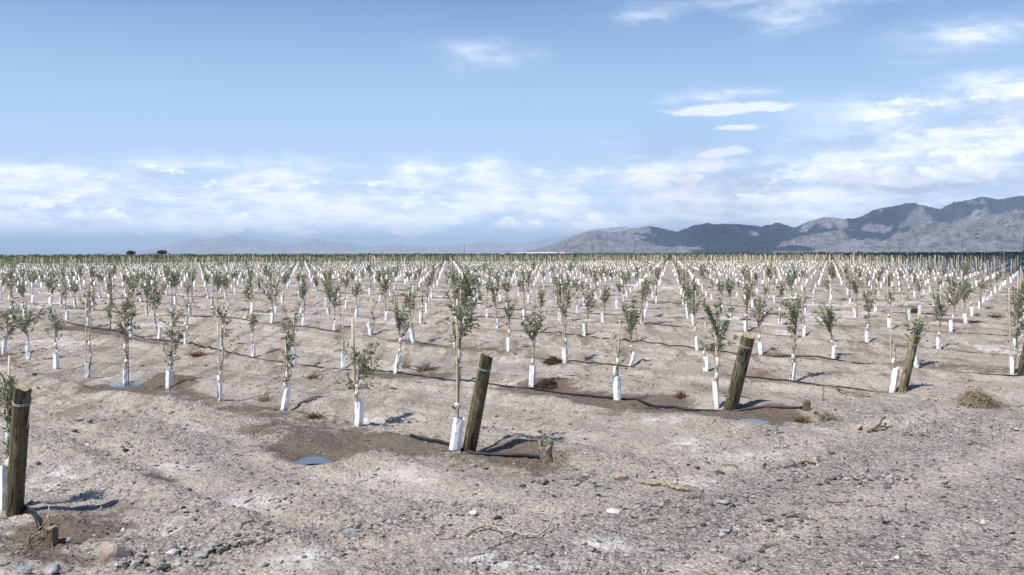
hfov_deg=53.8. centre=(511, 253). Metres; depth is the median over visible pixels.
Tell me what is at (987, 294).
olive sapling
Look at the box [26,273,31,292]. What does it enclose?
olive sapling
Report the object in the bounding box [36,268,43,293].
olive sapling
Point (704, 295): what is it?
drip hose
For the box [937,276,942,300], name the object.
olive sapling
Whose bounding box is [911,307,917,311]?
dry weed
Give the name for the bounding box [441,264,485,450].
olive sapling
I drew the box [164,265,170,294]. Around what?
olive sapling
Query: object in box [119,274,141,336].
olive sapling
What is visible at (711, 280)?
olive sapling
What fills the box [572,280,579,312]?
olive sapling
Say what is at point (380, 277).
olive sapling
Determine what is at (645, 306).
olive sapling
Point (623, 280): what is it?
olive sapling
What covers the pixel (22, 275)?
olive sapling
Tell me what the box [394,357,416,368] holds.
dry weed
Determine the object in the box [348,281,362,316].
olive sapling
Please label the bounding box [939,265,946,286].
olive sapling
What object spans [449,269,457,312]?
olive sapling
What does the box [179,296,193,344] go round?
olive sapling
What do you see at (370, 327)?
olive sapling
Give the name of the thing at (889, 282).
olive sapling
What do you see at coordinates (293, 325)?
olive sapling
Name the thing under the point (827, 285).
olive sapling
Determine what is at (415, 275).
olive sapling
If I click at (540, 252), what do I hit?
white shed
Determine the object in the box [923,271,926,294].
olive sapling
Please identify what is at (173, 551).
rock
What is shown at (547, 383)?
dry weed
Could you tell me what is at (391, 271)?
olive sapling
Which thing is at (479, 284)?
olive sapling
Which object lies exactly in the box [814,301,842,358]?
olive sapling
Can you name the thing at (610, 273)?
olive sapling
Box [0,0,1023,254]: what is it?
sky
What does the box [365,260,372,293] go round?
olive sapling
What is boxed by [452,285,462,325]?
olive sapling
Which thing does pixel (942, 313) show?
olive sapling
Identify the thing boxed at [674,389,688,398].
dry weed
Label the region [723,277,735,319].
olive sapling
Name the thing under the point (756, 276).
olive sapling
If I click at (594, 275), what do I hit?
olive sapling
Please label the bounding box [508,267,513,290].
olive sapling
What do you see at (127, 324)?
olive sapling
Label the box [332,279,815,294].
drip hose
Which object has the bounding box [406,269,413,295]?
olive sapling
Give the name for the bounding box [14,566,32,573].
rock
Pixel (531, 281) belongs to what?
olive sapling
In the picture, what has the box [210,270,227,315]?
olive sapling
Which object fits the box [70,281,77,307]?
olive sapling
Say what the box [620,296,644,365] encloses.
olive sapling
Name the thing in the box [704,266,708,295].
olive sapling
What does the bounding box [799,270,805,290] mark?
olive sapling
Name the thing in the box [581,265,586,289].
olive sapling
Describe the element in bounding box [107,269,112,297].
olive sapling
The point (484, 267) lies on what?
olive sapling
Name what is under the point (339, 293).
olive sapling
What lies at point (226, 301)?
olive sapling
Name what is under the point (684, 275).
olive sapling
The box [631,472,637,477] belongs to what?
rock
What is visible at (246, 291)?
olive sapling
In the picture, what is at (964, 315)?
olive sapling
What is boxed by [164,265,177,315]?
olive sapling
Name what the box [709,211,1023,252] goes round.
foothills
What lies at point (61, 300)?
olive sapling
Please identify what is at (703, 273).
olive sapling
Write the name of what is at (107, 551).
rock
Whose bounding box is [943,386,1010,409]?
dry weed
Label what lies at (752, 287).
olive sapling
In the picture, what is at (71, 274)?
olive sapling
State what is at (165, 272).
olive sapling
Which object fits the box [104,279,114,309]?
olive sapling
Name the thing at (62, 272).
olive sapling
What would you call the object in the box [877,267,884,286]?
olive sapling
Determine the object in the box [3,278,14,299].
olive sapling
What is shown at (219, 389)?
olive sapling
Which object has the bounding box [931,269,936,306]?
olive sapling
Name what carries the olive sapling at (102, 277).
on the ground
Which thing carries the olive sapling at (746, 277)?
on the ground
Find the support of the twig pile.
on the ground
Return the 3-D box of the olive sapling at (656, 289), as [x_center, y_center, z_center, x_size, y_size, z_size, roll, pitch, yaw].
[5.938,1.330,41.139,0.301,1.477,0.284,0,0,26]
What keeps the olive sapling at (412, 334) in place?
on the ground
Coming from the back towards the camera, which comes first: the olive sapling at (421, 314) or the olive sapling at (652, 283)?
the olive sapling at (652, 283)
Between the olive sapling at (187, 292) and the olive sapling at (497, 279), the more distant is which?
the olive sapling at (497, 279)
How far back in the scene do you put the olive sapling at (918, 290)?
32.99 m
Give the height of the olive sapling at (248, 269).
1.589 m
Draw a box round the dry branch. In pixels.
[464,510,553,548]
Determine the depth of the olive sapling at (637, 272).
56.21 m
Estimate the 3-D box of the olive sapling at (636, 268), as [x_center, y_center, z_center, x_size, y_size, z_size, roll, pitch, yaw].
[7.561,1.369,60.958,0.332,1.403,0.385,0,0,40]
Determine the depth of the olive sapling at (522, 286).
30.83 m
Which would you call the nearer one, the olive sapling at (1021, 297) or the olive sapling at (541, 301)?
the olive sapling at (1021, 297)
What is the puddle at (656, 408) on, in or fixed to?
on the ground
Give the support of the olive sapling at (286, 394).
on the ground
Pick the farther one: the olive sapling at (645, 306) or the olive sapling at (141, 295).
the olive sapling at (141, 295)
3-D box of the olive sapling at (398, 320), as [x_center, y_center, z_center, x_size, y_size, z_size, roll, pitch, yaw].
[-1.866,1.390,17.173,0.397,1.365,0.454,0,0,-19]
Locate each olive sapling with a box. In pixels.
[0,273,7,299]
[0,302,19,354]
[0,355,32,510]
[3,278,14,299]
[5,262,15,316]
[7,302,47,359]
[12,275,19,291]
[16,280,25,317]
[19,268,25,301]
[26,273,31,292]
[28,270,38,302]
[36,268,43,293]
[41,267,64,317]
[41,276,50,304]
[44,302,65,369]
[54,272,76,319]
[57,264,65,291]
[59,272,67,306]
[70,268,74,295]
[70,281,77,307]
[76,262,83,289]
[79,280,97,325]
[83,289,97,377]
[89,265,97,310]
[96,270,102,297]
[101,260,103,290]
[101,290,115,329]
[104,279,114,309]
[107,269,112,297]
[108,260,116,291]
[112,299,140,384]
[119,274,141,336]
[122,275,129,299]
[125,273,131,311]
[135,268,148,301]
[140,278,151,314]
[141,270,166,340]
[159,305,183,388]
[161,255,169,288]
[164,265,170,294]
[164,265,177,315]
[168,266,179,304]
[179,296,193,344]
[182,261,191,315]
[186,267,196,306]
[204,272,210,297]
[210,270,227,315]
[210,271,220,308]
[211,302,234,349]
[216,314,239,400]
[222,274,231,309]
[232,271,238,292]
[242,282,254,318]
[246,263,252,292]
[246,267,255,311]
[247,311,260,356]
[255,279,263,300]
[261,274,281,322]
[263,261,269,294]
[265,268,273,286]
[272,275,280,312]
[276,323,299,409]
[279,271,288,302]
[281,303,304,365]
[295,273,301,296]
[297,281,309,325]
[298,286,307,312]
[300,274,305,304]
[312,276,318,297]
[321,261,332,306]
[323,277,336,314]
[325,277,344,330]
[334,302,344,367]
[334,318,382,426]
[336,266,341,298]
[340,274,350,307]
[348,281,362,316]
[350,269,354,292]
[360,271,364,288]
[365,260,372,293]
[367,295,376,335]
[375,267,395,320]
[375,268,382,301]
[385,266,393,295]
[391,296,413,373]
[392,256,399,290]
[392,282,397,310]
[401,286,419,342]
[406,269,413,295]
[412,270,418,291]
[418,270,427,322]
[424,260,431,312]
[425,265,433,304]
[430,262,435,297]
[431,261,435,287]
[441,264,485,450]
[444,305,460,379]
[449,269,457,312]
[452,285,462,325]
[473,274,481,307]
[482,263,487,286]
[483,276,492,317]
[487,268,492,289]
[487,277,502,328]
[492,270,501,300]
[500,278,511,307]
[500,296,517,351]
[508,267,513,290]
[518,272,527,319]
[518,299,549,386]
[526,270,532,301]
[530,264,535,291]
[531,260,536,286]
[536,279,542,310]
[536,285,547,331]
[541,269,545,287]
[551,261,554,292]
[553,274,559,302]
[553,281,563,320]
[554,274,577,362]
[569,261,574,286]
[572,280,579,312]
[579,276,585,305]
[579,285,596,335]
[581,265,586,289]
[587,269,592,287]
[591,270,598,299]
[598,265,604,294]
[599,285,610,322]
[602,268,608,289]
[608,270,614,287]
[608,320,626,399]
[615,269,623,307]
[619,268,626,301]
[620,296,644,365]
[624,274,629,296]
[626,270,632,292]
[633,271,638,289]
[633,299,637,340]
[635,265,639,286]
[636,274,649,323]
[641,280,651,316]
[642,277,649,308]
[647,262,655,292]
[650,265,655,297]
[654,270,659,302]
[677,260,682,294]
[678,264,683,294]
[680,265,691,309]
[680,287,702,350]
[682,264,696,318]
[682,276,685,304]
[687,277,702,324]
[697,295,737,408]
[698,264,707,290]
[699,321,709,371]
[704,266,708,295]
[709,278,713,298]
[716,279,724,311]
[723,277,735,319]
[728,263,731,291]
[735,270,742,296]
[740,256,751,298]
[740,283,755,331]
[748,271,757,306]
[750,293,772,354]
[754,271,759,292]
[762,257,775,297]
[762,269,767,314]
[772,270,776,302]
[774,258,777,289]
[775,268,787,323]
[780,294,801,379]
[786,273,794,308]
[788,263,800,297]
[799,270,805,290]
[799,277,806,336]
[803,284,808,314]
[811,274,814,302]
[813,267,816,293]
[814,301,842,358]
[819,274,831,308]
[826,261,835,298]
[827,261,836,290]
[842,262,850,288]
[845,275,851,303]
[849,262,864,317]
[862,291,874,342]
[864,258,871,299]
[873,275,876,311]
[875,264,881,296]
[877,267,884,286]
[884,272,892,305]
[885,276,895,327]
[888,318,899,392]
[897,260,902,300]
[901,259,912,320]
[901,310,929,367]
[908,268,913,287]
[912,266,923,313]
[912,273,917,297]
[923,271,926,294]
[926,263,933,291]
[930,293,951,349]
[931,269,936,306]
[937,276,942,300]
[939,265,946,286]
[941,271,969,331]
[946,259,951,298]
[956,271,969,322]
[960,256,970,277]
[960,266,965,285]
[962,277,973,316]
[976,277,983,308]
[980,263,987,301]
[985,265,990,299]
[987,262,991,296]
[994,259,999,292]
[998,267,1001,287]
[1004,276,1022,355]
[1008,288,1023,374]
[1010,266,1020,323]
[1014,289,1023,336]
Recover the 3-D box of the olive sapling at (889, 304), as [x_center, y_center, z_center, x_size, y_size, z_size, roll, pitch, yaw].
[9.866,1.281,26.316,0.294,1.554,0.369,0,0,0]
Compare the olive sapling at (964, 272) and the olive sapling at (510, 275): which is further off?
the olive sapling at (510, 275)
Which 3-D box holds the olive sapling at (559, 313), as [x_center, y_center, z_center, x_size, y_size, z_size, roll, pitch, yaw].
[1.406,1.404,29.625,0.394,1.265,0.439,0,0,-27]
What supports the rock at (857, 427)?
on the ground
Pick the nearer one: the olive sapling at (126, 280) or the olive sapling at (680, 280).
the olive sapling at (126, 280)
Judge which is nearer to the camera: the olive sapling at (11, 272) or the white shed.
the olive sapling at (11, 272)
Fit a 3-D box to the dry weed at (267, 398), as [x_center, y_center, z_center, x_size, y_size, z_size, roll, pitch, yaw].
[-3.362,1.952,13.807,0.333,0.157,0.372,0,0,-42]
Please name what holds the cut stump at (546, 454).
on the ground
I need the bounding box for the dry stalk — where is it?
[639,480,689,490]
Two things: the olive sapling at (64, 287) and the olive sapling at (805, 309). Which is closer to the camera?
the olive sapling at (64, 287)
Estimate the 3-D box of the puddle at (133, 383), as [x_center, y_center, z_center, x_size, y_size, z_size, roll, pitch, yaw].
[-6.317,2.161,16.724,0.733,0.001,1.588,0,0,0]
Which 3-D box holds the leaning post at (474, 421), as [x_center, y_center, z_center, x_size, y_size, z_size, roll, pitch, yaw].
[-0.350,1.553,10.144,0.143,1.193,0.141,11,12,-1]
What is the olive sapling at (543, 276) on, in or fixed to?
on the ground
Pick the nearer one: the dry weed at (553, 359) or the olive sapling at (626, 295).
the dry weed at (553, 359)
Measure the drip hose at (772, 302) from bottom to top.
0.194 m
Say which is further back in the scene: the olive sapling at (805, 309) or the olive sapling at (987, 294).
the olive sapling at (987, 294)
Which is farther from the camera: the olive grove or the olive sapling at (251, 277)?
the olive grove
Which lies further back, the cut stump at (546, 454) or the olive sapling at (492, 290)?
the olive sapling at (492, 290)
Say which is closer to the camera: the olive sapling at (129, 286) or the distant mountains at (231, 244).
the olive sapling at (129, 286)
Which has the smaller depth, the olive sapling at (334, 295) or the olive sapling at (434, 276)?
the olive sapling at (334, 295)
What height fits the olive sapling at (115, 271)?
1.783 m
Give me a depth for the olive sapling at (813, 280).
48.12 m
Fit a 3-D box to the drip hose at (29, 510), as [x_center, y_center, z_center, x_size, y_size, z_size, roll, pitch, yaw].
[-3.910,2.029,8.003,0.153,0.074,1.292,0,0,-44]
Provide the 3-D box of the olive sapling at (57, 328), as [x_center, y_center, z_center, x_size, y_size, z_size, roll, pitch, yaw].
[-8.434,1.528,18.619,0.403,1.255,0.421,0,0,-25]
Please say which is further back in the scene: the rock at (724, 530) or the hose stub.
the hose stub
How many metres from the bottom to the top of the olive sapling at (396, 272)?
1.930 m
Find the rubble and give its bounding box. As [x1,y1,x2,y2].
[111,467,918,572]
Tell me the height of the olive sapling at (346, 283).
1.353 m
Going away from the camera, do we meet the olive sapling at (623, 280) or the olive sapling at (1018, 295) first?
the olive sapling at (1018, 295)
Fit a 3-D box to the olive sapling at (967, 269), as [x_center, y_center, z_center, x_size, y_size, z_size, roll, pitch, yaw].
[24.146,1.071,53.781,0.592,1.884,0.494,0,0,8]
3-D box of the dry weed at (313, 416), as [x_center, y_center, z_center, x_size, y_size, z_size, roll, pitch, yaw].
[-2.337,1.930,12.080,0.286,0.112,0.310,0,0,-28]
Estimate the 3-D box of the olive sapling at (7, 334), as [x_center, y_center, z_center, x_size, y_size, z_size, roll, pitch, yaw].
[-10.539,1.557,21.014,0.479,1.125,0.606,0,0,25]
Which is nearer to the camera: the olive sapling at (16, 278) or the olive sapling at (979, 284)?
the olive sapling at (979, 284)
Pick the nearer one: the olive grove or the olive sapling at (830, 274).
the olive sapling at (830, 274)
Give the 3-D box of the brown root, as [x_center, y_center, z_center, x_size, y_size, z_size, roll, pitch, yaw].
[4.022,1.884,11.069,0.423,0.152,0.078,0,0,-44]
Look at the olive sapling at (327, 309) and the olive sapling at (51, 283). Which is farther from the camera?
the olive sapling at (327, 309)
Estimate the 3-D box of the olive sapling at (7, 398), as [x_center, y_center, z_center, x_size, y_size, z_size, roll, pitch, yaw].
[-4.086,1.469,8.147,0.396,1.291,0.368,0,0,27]
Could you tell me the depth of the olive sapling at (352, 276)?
50.58 m
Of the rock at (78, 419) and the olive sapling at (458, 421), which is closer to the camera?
the olive sapling at (458, 421)
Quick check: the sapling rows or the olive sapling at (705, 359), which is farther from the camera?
the sapling rows
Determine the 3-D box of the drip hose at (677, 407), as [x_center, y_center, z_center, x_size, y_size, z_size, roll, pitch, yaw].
[-7.000,2.034,22.639,0.641,0.306,29.642,0,0,-44]
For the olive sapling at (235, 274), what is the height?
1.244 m
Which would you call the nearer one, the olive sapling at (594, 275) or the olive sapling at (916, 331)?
the olive sapling at (916, 331)
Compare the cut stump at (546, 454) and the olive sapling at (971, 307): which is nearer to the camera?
the cut stump at (546, 454)
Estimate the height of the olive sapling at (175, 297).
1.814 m
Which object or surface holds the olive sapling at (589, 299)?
on the ground
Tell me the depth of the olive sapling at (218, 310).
22.20 m
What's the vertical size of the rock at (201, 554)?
0.091 m
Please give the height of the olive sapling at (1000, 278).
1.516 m
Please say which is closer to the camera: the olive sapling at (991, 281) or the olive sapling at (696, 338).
the olive sapling at (696, 338)
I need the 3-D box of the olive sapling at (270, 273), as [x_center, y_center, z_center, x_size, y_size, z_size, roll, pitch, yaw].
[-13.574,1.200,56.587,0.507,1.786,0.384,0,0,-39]
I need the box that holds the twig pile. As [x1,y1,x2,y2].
[5,505,59,550]
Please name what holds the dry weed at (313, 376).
on the ground
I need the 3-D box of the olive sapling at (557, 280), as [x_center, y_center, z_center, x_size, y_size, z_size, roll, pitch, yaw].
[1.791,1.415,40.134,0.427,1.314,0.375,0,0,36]
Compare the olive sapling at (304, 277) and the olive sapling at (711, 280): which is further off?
the olive sapling at (711, 280)
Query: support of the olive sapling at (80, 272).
on the ground
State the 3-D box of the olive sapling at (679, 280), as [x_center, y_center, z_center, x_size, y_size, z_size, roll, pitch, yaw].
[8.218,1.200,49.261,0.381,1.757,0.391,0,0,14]
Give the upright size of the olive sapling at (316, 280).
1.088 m
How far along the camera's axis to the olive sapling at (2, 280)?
44.96 m
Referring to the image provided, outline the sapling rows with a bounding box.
[0,253,1023,290]
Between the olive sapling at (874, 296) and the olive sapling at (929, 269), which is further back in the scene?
the olive sapling at (929, 269)
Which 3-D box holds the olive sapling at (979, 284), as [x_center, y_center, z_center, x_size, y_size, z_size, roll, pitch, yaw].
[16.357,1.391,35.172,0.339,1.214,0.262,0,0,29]
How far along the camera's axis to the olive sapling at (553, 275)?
50.48 m
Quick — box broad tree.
[156,250,166,254]
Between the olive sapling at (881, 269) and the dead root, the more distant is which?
the olive sapling at (881, 269)
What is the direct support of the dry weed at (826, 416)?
on the ground
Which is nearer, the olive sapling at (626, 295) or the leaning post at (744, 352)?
the leaning post at (744, 352)
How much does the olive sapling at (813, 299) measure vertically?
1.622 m
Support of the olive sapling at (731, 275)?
on the ground
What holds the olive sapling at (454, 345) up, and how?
on the ground
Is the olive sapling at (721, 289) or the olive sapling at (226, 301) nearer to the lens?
the olive sapling at (721, 289)
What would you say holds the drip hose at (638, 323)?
on the ground
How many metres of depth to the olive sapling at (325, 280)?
38.95 m
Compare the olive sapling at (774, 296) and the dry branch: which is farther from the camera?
the olive sapling at (774, 296)
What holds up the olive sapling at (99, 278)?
on the ground
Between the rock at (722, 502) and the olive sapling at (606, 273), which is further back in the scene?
the olive sapling at (606, 273)
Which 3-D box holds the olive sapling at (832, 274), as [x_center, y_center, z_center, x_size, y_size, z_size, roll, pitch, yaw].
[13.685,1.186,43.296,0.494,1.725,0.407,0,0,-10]
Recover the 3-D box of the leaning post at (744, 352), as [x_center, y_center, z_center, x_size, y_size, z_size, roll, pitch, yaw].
[2.819,1.524,12.560,0.175,1.149,0.176,11,12,-1]
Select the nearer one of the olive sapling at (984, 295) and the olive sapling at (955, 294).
the olive sapling at (955, 294)
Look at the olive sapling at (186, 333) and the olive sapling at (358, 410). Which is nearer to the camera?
the olive sapling at (358, 410)
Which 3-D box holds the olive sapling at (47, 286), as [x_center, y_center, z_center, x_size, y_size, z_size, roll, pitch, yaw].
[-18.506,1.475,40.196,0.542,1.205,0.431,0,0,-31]
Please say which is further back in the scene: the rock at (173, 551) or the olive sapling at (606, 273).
the olive sapling at (606, 273)
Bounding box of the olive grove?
[0,251,1023,262]
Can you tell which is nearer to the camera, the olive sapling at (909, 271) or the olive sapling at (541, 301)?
the olive sapling at (541, 301)
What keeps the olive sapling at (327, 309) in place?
on the ground
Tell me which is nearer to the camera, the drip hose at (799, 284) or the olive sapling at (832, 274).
the olive sapling at (832, 274)
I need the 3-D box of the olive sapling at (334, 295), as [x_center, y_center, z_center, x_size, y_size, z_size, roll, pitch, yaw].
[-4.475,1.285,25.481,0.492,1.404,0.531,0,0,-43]
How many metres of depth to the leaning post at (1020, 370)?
17.01 m
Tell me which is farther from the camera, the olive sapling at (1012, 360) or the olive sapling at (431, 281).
the olive sapling at (431, 281)
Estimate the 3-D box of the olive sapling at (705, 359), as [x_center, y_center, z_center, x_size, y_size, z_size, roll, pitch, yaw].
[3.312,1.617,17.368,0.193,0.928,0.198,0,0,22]
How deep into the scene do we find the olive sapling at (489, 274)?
54.06 m
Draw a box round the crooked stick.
[822,385,869,396]
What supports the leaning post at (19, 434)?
on the ground
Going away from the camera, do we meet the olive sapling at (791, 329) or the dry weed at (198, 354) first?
the olive sapling at (791, 329)
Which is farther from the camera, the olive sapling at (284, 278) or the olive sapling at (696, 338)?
the olive sapling at (284, 278)
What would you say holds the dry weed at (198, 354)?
on the ground
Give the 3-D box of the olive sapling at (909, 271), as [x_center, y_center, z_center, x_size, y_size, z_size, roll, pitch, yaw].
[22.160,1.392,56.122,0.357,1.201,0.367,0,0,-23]
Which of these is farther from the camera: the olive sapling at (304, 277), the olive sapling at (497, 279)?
the olive sapling at (497, 279)
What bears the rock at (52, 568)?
on the ground
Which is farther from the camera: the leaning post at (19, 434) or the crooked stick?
the crooked stick
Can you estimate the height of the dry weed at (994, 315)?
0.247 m
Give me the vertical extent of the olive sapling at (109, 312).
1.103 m
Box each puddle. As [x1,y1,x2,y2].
[110,381,142,386]
[291,456,332,464]
[643,407,663,409]
[733,418,768,423]
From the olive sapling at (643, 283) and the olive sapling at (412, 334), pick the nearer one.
the olive sapling at (412, 334)
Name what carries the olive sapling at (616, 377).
on the ground
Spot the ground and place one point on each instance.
(626, 425)
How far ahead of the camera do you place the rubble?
7.45 m
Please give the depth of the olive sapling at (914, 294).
44.46 m
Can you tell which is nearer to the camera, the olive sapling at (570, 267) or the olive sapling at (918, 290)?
the olive sapling at (918, 290)
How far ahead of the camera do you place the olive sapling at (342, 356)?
18.83 m
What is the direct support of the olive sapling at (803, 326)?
on the ground
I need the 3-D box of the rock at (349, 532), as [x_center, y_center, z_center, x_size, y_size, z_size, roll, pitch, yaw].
[-1.136,1.989,7.121,0.096,0.093,0.091,0,0,-37]
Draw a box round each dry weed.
[182,349,217,356]
[251,392,277,401]
[305,411,325,419]
[306,371,324,378]
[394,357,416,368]
[404,359,447,372]
[534,378,559,388]
[539,355,567,363]
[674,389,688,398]
[789,414,814,422]
[813,407,841,420]
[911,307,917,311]
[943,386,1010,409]
[987,311,1005,317]
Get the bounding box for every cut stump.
[45,524,58,546]
[538,438,567,464]
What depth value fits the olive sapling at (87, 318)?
27.63 m
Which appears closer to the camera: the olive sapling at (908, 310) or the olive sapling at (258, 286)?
the olive sapling at (908, 310)
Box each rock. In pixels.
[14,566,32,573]
[42,564,61,573]
[76,417,83,421]
[97,541,131,561]
[165,548,177,554]
[193,551,208,558]
[343,527,358,537]
[383,519,391,524]
[469,510,478,515]
[606,508,620,513]
[612,471,628,480]
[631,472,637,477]
[716,499,728,504]
[717,528,729,532]
[852,424,862,429]
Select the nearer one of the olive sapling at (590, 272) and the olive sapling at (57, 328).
the olive sapling at (57, 328)
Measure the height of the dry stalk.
0.065 m
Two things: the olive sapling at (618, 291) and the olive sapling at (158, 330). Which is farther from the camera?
the olive sapling at (618, 291)
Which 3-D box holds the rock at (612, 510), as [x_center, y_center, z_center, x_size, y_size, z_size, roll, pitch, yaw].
[0.787,1.985,7.799,0.106,0.041,0.105,0,0,20]
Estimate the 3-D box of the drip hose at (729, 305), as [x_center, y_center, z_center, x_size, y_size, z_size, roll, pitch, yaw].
[-6.726,2.020,54.795,0.068,0.219,67.328,0,0,-43]
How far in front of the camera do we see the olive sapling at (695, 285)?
26.80 m
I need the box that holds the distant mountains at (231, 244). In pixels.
[82,226,630,254]
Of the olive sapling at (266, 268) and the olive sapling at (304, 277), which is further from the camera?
the olive sapling at (266, 268)
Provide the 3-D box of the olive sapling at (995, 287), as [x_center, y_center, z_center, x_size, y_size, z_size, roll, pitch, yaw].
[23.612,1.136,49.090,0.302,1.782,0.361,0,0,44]
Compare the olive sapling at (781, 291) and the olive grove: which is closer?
the olive sapling at (781, 291)
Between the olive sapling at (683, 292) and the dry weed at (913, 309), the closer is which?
the dry weed at (913, 309)
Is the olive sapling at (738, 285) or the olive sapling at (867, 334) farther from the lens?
the olive sapling at (738, 285)
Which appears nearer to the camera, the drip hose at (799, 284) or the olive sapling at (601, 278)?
the olive sapling at (601, 278)
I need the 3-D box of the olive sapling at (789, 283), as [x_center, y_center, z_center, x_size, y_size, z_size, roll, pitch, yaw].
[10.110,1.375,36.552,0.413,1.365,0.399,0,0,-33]
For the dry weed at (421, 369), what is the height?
0.232 m
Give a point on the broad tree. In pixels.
(162, 252)
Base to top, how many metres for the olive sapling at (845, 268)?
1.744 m
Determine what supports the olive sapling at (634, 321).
on the ground
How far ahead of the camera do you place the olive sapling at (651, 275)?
50.52 m
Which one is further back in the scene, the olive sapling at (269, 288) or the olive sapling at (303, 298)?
the olive sapling at (269, 288)
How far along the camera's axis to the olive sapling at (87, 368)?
17.39 m
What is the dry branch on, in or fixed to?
on the ground
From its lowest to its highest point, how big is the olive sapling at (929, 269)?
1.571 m
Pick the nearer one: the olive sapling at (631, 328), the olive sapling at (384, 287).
the olive sapling at (631, 328)
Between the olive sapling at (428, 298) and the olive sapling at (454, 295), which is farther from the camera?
the olive sapling at (428, 298)
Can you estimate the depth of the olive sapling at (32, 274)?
41.51 m
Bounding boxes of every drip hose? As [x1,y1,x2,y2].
[3,315,801,410]
[14,285,1020,355]
[23,503,42,530]
[28,281,1023,336]
[52,304,879,392]
[85,280,1012,325]
[100,297,1023,376]
[195,282,956,315]
[236,281,952,307]
[271,280,942,301]
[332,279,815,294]
[409,434,539,458]
[599,279,1006,288]
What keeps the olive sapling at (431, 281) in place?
on the ground
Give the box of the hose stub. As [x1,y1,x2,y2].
[802,400,810,410]
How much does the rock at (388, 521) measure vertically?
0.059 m
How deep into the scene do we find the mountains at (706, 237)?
8563.06 m
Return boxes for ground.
[0,253,1023,574]
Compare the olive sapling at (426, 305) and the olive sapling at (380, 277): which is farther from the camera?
the olive sapling at (380, 277)
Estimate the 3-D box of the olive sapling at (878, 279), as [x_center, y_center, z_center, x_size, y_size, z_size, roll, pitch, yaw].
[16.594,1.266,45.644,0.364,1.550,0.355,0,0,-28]
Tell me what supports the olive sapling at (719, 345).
on the ground
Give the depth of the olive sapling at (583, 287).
38.98 m
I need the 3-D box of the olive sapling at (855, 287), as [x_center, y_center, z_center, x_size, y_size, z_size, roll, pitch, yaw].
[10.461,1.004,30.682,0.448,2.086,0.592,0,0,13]
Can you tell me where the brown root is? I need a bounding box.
[867,416,887,432]
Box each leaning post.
[5,382,31,516]
[463,350,492,450]
[723,331,754,410]
[898,335,919,392]
[1017,343,1023,374]
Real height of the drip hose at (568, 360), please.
0.301 m
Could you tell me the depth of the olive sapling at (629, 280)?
51.64 m
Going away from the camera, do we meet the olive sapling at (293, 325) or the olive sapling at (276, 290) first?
the olive sapling at (293, 325)
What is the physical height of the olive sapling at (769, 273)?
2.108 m
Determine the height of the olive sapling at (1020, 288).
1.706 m
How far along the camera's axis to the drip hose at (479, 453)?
10.09 m
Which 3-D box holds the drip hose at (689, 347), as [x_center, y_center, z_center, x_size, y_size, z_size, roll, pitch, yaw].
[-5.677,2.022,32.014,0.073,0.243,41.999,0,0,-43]
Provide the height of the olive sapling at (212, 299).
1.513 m
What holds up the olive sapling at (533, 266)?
on the ground
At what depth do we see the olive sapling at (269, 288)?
27.96 m
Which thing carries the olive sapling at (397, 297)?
on the ground
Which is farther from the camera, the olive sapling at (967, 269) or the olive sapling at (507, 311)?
the olive sapling at (967, 269)
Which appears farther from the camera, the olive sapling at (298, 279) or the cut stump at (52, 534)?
the olive sapling at (298, 279)
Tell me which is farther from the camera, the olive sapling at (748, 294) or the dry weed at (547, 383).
the olive sapling at (748, 294)
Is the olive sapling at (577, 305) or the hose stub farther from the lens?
the olive sapling at (577, 305)
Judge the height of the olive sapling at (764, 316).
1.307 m
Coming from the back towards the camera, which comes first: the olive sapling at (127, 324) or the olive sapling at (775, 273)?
the olive sapling at (775, 273)
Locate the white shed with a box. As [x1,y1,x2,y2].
[516,252,565,252]
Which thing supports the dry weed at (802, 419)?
on the ground
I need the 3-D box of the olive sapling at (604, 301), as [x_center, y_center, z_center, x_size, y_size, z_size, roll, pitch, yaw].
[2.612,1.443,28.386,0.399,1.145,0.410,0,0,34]
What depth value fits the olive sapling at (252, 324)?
20.90 m
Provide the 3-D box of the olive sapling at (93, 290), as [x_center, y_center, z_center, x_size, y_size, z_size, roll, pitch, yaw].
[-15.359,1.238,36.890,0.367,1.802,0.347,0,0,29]
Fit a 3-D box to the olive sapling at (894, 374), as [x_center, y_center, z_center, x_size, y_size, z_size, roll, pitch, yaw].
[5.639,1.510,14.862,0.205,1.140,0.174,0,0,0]
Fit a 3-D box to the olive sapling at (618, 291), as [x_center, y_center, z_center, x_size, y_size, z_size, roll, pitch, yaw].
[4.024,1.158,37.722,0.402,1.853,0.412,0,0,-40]
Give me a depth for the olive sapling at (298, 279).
47.03 m
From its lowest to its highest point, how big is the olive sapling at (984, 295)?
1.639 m
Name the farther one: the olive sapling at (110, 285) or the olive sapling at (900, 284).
the olive sapling at (900, 284)
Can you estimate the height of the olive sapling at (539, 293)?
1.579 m
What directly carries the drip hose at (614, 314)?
on the ground
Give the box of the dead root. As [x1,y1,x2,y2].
[782,459,815,468]
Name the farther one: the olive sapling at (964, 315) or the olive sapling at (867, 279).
the olive sapling at (867, 279)
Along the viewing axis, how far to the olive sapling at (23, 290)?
31.02 m
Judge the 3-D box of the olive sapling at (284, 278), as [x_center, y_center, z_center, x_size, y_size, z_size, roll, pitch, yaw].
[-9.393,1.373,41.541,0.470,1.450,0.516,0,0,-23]
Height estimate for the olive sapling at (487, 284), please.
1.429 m
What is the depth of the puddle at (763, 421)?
11.87 m
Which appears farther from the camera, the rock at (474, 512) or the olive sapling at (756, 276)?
the olive sapling at (756, 276)
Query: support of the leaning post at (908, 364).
on the ground
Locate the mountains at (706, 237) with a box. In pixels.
[525,196,1023,253]
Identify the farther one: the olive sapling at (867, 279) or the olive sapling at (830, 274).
the olive sapling at (830, 274)
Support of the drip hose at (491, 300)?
on the ground
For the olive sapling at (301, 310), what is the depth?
33.31 m

